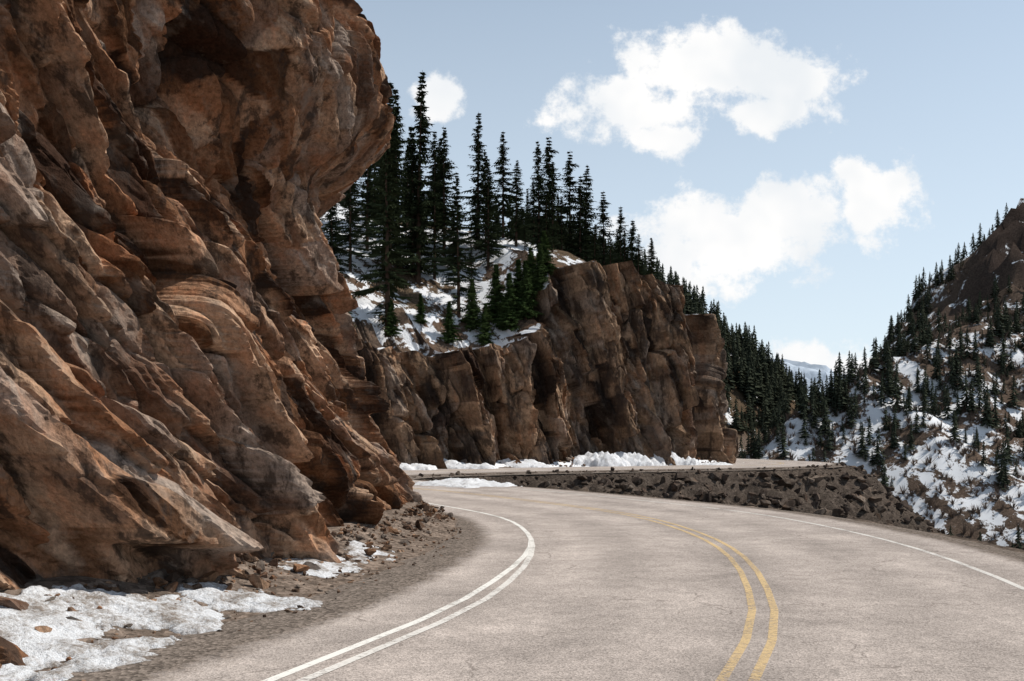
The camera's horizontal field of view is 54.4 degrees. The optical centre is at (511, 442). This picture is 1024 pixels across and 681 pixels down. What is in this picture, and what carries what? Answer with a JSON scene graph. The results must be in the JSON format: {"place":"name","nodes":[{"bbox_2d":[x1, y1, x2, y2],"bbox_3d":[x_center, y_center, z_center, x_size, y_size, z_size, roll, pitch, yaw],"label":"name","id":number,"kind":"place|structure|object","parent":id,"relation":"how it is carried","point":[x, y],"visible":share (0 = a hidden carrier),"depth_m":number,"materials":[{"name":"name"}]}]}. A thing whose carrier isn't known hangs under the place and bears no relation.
{"place":"outdoors","nodes":[
{"label":"outdoors","id":0,"kind":"place"},
{"bbox_2d":[0,198,1023,671],"bbox_3d":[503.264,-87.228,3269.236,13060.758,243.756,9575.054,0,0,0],"label":"ground","id":1,"kind":"structure","parent":0,"point":[998,254],"depth_m":175.60,"materials":[{"name":"white snow"}]},
{"bbox_2d":[0,0,421,667],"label":"rock face","id":2,"kind":"object","parent":1,"relation":"on","point":[188,388],"visible":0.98,"depth_m":14.59},
{"bbox_2d":[44,502,461,680],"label":"rock debris","id":3,"kind":"object","parent":1,"relation":"on","point":[129,625],"visible":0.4,"depth_m":15.01,"materials":[{"name":"brown stone"}]},
{"bbox_2d":[247,574,269,588],"bbox_3d":[-3.282,1.801,12.896,0.304,0.229,0.134,0,0,-26],"label":"boulder","id":4,"kind":"object","parent":1,"relation":"on","point":[256,581],"visible":0.97,"depth_m":12.85,"materials":[{"name":"brown stone"}]},
{"bbox_2d":[326,182,367,271],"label":"pine tree","id":5,"kind":"object","parent":1,"relation":"on","point":[351,216],"visible":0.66,"depth_m":84.93,"materials":[{"name":"green plant"}]},
{"bbox_2d":[339,181,362,222],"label":"pine tree","id":6,"kind":"object","parent":1,"relation":"on","point":[345,207],"visible":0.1,"depth_m":94.95,"materials":[{"name":"green plant"}]},
{"bbox_2d":[348,165,383,250],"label":"pine tree","id":7,"kind":"object","parent":1,"relation":"on","point":[367,183],"visible":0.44,"depth_m":89.87,"materials":[{"name":"green plant"}]},
{"bbox_2d":[359,83,415,274],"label":"pine tree","id":8,"kind":"object","parent":1,"relation":"on","point":[396,140],"visible":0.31,"depth_m":85.94,"materials":[{"name":"green plant"}]},
{"bbox_2d":[370,154,405,225],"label":"pine tree","id":9,"kind":"object","parent":1,"relation":"on","point":[394,177],"visible":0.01,"depth_m":94.92,"materials":[{"name":"green plant"}]},
{"bbox_2d":[392,204,401,247],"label":"pine tree","id":10,"kind":"object","parent":1,"relation":"on","point":[399,229],"visible":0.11,"depth_m":89.88,"materials":[{"name":"green plant"}]},
{"bbox_2d":[405,171,432,250],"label":"pine tree","id":11,"kind":"object","parent":1,"relation":"on","point":[415,230],"visible":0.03,"depth_m":93.03,"materials":[{"name":"green plant"}]},
{"bbox_2d":[397,70,442,283],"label":"pine tree","id":12,"kind":"object","parent":1,"relation":"on","point":[421,142],"visible":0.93,"depth_m":87.89,"materials":[{"name":"green plant"}]},
{"bbox_2d":[412,293,428,324],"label":"pine tree","id":13,"kind":"object","parent":1,"relation":"on","point":[420,315],"visible":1,"depth_m":82.86,"materials":[{"name":"green plant"}]},
{"bbox_2d":[415,169,456,279],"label":"pine tree","id":14,"kind":"object","parent":1,"relation":"on","point":[432,241],"visible":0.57,"depth_m":89.98,"materials":[{"name":"green plant"}]},
{"bbox_2d":[422,132,452,238],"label":"pine tree","id":15,"kind":"object","parent":1,"relation":"on","point":[434,154],"visible":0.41,"depth_m":98.03,"materials":[{"name":"green plant"}]},
{"bbox_2d":[423,126,462,256],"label":"pine tree","id":16,"kind":"object","parent":1,"relation":"on","point":[445,167],"visible":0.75,"depth_m":93.78,"materials":[{"name":"green plant"}]},
{"bbox_2d":[443,208,462,270],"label":"pine tree","id":17,"kind":"object","parent":1,"relation":"on","point":[452,215],"visible":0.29,"depth_m":91.96,"materials":[{"name":"green plant"}]},
{"bbox_2d":[462,244,482,288],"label":"pine tree","id":18,"kind":"object","parent":1,"relation":"on","point":[471,257],"visible":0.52,"depth_m":89.00,"materials":[{"name":"green plant"}]},
{"bbox_2d":[460,113,493,247],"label":"pine tree","id":19,"kind":"object","parent":1,"relation":"on","point":[478,157],"visible":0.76,"depth_m":96.07,"materials":[{"name":"green plant"}]},
{"bbox_2d":[343,88,636,279],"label":"hillside pine forest","id":20,"kind":"object","parent":1,"relation":"on","point":[539,185],"visible":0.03,"depth_m":96.11,"materials":[{"name":"green plant"}]},
{"bbox_2d":[491,131,522,237],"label":"pine tree","id":21,"kind":"object","parent":1,"relation":"on","point":[502,180],"visible":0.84,"depth_m":100.07,"materials":[{"name":"green plant"}]},
{"bbox_2d":[503,160,538,246],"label":"pine tree","id":22,"kind":"object","parent":1,"relation":"on","point":[521,211],"visible":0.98,"depth_m":95.91,"materials":[{"name":"green plant"}]},
{"bbox_2d":[521,177,542,240],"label":"pine tree","id":23,"kind":"object","parent":1,"relation":"on","point":[531,203],"visible":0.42,"depth_m":99.92,"materials":[{"name":"green plant"}]},
{"bbox_2d":[534,189,562,247],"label":"pine tree","id":24,"kind":"object","parent":1,"relation":"on","point":[548,228],"visible":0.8,"depth_m":96.02,"materials":[{"name":"green plant"}]},
{"bbox_2d":[528,137,569,251],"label":"pine tree","id":25,"kind":"object","parent":1,"relation":"on","point":[547,150],"visible":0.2,"depth_m":103.78,"materials":[{"name":"green plant"}]},
{"bbox_2d":[554,196,570,250],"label":"pine tree","id":26,"kind":"object","parent":1,"relation":"on","point":[562,230],"visible":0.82,"depth_m":99.97,"materials":[{"name":"green plant"}]},
{"bbox_2d":[554,152,583,251],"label":"pine tree","id":27,"kind":"object","parent":1,"relation":"on","point":[568,169],"visible":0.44,"depth_m":104.77,"materials":[{"name":"green plant"}]},
{"bbox_2d":[565,175,597,261],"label":"pine tree","id":28,"kind":"object","parent":1,"relation":"on","point":[580,202],"visible":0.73,"depth_m":101.03,"materials":[{"name":"green plant"}]},
{"bbox_2d":[567,166,602,264],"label":"pine tree","id":29,"kind":"object","parent":1,"relation":"on","point":[587,197],"visible":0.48,"depth_m":102.80,"materials":[{"name":"green plant"}]},
{"bbox_2d":[582,224,603,261],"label":"pine tree","id":30,"kind":"object","parent":1,"relation":"on","point":[592,249],"visible":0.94,"depth_m":98.98,"materials":[{"name":"green plant"}]},
{"bbox_2d":[605,233,616,264],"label":"pine tree","id":31,"kind":"object","parent":1,"relation":"on","point":[609,259],"visible":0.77,"depth_m":94.90,"materials":[{"name":"green plant"}]},
{"bbox_2d":[418,460,850,485],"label":"embankment rocks","id":32,"kind":"object","parent":1,"relation":"on","point":[632,470],"visible":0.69,"depth_m":71.76,"materials":[{"name":"brown stone"}]},
{"bbox_2d":[508,206,819,431],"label":"distant pine forest","id":33,"kind":"object","parent":1,"relation":"on","point":[758,368],"visible":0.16,"depth_m":311.40,"materials":[{"name":"green plant"}]},
{"bbox_2d":[512,465,944,533],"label":"embankment rocks","id":34,"kind":"object","parent":1,"relation":"on","point":[705,496],"visible":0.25,"depth_m":74.56,"materials":[{"name":"brown stone"}]},
{"bbox_2d":[736,202,1023,548],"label":"distant pine forest","id":35,"kind":"object","parent":1,"relation":"on","point":[891,386],"visible":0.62,"depth_m":202.08,"materials":[{"name":"green plant"}]},
{"bbox_2d":[745,238,1023,546],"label":"leafless shrubs","id":36,"kind":"object","parent":1,"relation":"on","point":[963,451],"visible":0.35,"depth_m":193.17,"materials":[{"name":"brown plant"}]},
{"bbox_2d":[25,451,1023,680],"bbox_3d":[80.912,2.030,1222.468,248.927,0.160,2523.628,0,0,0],"label":"road","id":37,"kind":"structure","parent":0,"point":[597,594],"depth_m":11.87,"materials":[{"name":"grey asphalt"}]},
{"bbox_2d":[0,582,321,680],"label":"snow patch","id":38,"kind":"object","parent":37,"relation":"on","point":[57,644],"visible":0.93,"depth_m":10.26,"materials":[{"name":"white snow"}]},
{"bbox_2d":[0,500,454,634],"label":"rock debris","id":39,"kind":"object","parent":37,"relation":"on","point":[159,577],"visible":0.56,"depth_m":14.12,"materials":[{"name":"brown stone"}]},
{"bbox_2d":[164,506,443,592],"bbox_3d":[-3.171,1.864,23.170,3.063,0.484,22.527,0,0,-3],"label":"rock debris","id":40,"kind":"object","parent":37,"relation":"on","point":[171,587],"visible":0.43,"depth_m":13.55,"materials":[{"name":"brown stone"}]},
{"bbox_2d":[278,540,395,577],"bbox_3d":[-2.743,1.836,15.972,1.470,0.499,3.841,0,0,9],"label":"snow patch","id":41,"kind":"object","parent":37,"relation":"on","point":[329,569],"visible":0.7,"depth_m":15.09,"materials":[{"name":"white snow"}]},
{"bbox_2d":[293,564,309,571],"bbox_3d":[-3.015,1.790,14.243,0.236,0.108,0.252,0,0,0],"label":"boulder","id":42,"kind":"object","parent":41,"relation":"on","point":[298,567],"visible":0.99,"depth_m":14.20,"materials":[{"name":"brown stone"}]},
{"bbox_2d":[400,458,497,469],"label":"snow patch","id":43,"kind":"object","parent":37,"relation":"on","point":[452,464],"visible":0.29,"depth_m":75.04,"materials":[{"name":"white snow"}]},
{"bbox_2d":[415,478,522,487],"bbox_3d":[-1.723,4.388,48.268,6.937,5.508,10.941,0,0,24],"label":"snow patch","id":44,"kind":"object","parent":37,"relation":"on","point":[466,482],"visible":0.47,"depth_m":45.35,"materials":[{"name":"white snow"}]},
{"bbox_2d":[497,458,552,467],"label":"snow patch","id":45,"kind":"object","parent":37,"relation":"on","point":[526,463],"visible":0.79,"depth_m":79.38,"materials":[{"name":"white snow"}]},
{"bbox_2d":[460,456,733,466],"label":"rock debris","id":46,"kind":"object","parent":37,"relation":"on","point":[569,458],"visible":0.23,"depth_m":83.13,"materials":[{"name":"brown stone"}]},
{"bbox_2d":[570,451,705,466],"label":"snow patch","id":47,"kind":"object","parent":37,"relation":"on","point":[607,458],"visible":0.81,"depth_m":84.64,"materials":[{"name":"white snow"}]},
{"bbox_2d":[262,459,1023,680],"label":"road markings","id":48,"kind":"object","parent":37,"relation":"on","point":[530,553],"visible":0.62,"depth_m":11.49,"materials":[{"name":"white paint"}]},
{"bbox_2d":[701,462,731,464],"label":"snow patch","id":49,"kind":"object","parent":37,"relation":"on","point":[719,463],"visible":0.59,"depth_m":88.04,"materials":[{"name":"white snow"}]},
{"bbox_2d":[341,247,738,468],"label":"cliff","id":50,"kind":"structure","parent":0,"point":[626,357],"depth_m":85.81,"materials":[{"name":"brown stone"}]},
{"bbox_2d":[320,204,352,277],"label":"pine tree","id":51,"kind":"object","parent":50,"relation":"on","point":[332,232],"visible":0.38,"depth_m":79.90,"materials":[{"name":"green plant"}]},
{"bbox_2d":[350,141,422,336],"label":"pine tree","id":52,"kind":"object","parent":50,"relation":"on","point":[386,241],"visible":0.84,"depth_m":79.83,"materials":[{"name":"green plant"}]},
{"bbox_2d":[382,299,402,338],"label":"pine tree","id":53,"kind":"object","parent":50,"relation":"on","point":[392,330],"visible":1,"depth_m":79.67,"materials":[{"name":"green plant"}]},
{"bbox_2d":[423,173,478,317],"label":"pine tree","id":54,"kind":"object","parent":50,"relation":"on","point":[457,266],"visible":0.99,"depth_m":85.85,"materials":[{"name":"green plant"}]},
{"bbox_2d":[439,301,463,343],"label":"pine tree","id":55,"kind":"object","parent":50,"relation":"on","point":[448,325],"visible":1,"depth_m":82.35,"materials":[{"name":"green plant"}]},
{"bbox_2d":[458,279,482,331],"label":"pine tree","id":56,"kind":"object","parent":50,"relation":"on","point":[473,309],"visible":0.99,"depth_m":84.75,"materials":[{"name":"green plant"}]},
{"bbox_2d":[472,304,494,345],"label":"pine tree","id":57,"kind":"object","parent":50,"relation":"on","point":[484,336],"visible":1,"depth_m":83.83,"materials":[{"name":"green plant"}]},
{"bbox_2d":[464,165,512,269],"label":"pine tree","id":58,"kind":"object","parent":50,"relation":"on","point":[490,205],"visible":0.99,"depth_m":92.03,"materials":[{"name":"green plant"}]},
{"bbox_2d":[478,264,504,321],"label":"pine tree","id":59,"kind":"object","parent":50,"relation":"on","point":[494,296],"visible":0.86,"depth_m":85.77,"materials":[{"name":"green plant"}]},
{"bbox_2d":[495,296,508,330],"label":"pine tree","id":60,"kind":"object","parent":50,"relation":"on","point":[500,327],"visible":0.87,"depth_m":84.94,"materials":[{"name":"green plant"}]},
{"bbox_2d":[491,273,523,331],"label":"pine tree","id":61,"kind":"object","parent":50,"relation":"on","point":[510,319],"visible":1,"depth_m":84.71,"materials":[{"name":"green plant"}]},
{"bbox_2d":[512,259,529,314],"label":"pine tree","id":62,"kind":"object","parent":50,"relation":"on","point":[518,271],"visible":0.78,"depth_m":85.95,"materials":[{"name":"green plant"}]},
{"bbox_2d":[520,226,528,250],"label":"pine tree","id":63,"kind":"object","parent":50,"relation":"on","point":[524,244],"visible":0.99,"depth_m":92.98,"materials":[{"name":"green plant"}]},
{"bbox_2d":[514,260,544,319],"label":"pine tree","id":64,"kind":"object","parent":50,"relation":"on","point":[525,283],"visible":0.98,"depth_m":85.37,"materials":[{"name":"green plant"}]},
{"bbox_2d":[521,247,543,298],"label":"pine tree","id":65,"kind":"object","parent":50,"relation":"on","point":[530,258],"visible":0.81,"depth_m":86.36,"materials":[{"name":"green plant"}]},
{"bbox_2d":[531,244,550,294],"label":"pine tree","id":66,"kind":"object","parent":50,"relation":"on","point":[540,270],"visible":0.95,"depth_m":86.37,"materials":[{"name":"green plant"}]},
{"bbox_2d":[539,231,557,275],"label":"pine tree","id":67,"kind":"object","parent":50,"relation":"on","point":[549,266],"visible":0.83,"depth_m":87.25,"materials":[{"name":"green plant"}]},
{"bbox_2d":[591,192,616,265],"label":"pine tree","id":68,"kind":"object","parent":50,"relation":"on","point":[602,238],"visible":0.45,"depth_m":105.82,"materials":[{"name":"green plant"}]},
{"bbox_2d":[604,207,635,264],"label":"pine tree","id":69,"kind":"object","parent":50,"relation":"on","point":[619,230],"visible":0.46,"depth_m":100.82,"materials":[{"name":"green plant"}]},
{"bbox_2d":[617,231,630,262],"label":"pine tree","id":70,"kind":"object","parent":50,"relation":"on","point":[624,244],"visible":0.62,"depth_m":97.04,"materials":[{"name":"green plant"}]},
{"bbox_2d":[626,219,644,273],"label":"pine tree","id":71,"kind":"object","parent":50,"relation":"on","point":[632,231],"visible":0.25,"depth_m":105.05,"materials":[{"name":"green plant"}]},
{"bbox_2d":[632,234,646,274],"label":"pine tree","id":72,"kind":"object","parent":50,"relation":"on","point":[639,253],"visible":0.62,"depth_m":96.89,"materials":[{"name":"green plant"}]},
{"bbox_2d":[642,238,660,277],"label":"pine tree","id":73,"kind":"object","parent":50,"relation":"on","point":[650,262],"visible":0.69,"depth_m":93.97,"materials":[{"name":"green plant"}]},
{"bbox_2d":[355,0,1023,373],"label":"sky","id":74,"kind":"structure","parent":0,"point":[800,164],"materials":[{"name":"blue"}]},
{"bbox_2d":[774,359,845,396],"bbox_3d":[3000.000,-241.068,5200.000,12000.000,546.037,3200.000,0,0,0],"label":"distant mountain","id":75,"kind":"structure","parent":0,"point":[809,371],"depth_m":5143.34,"materials":[{"name":"white snow"}]}
]}

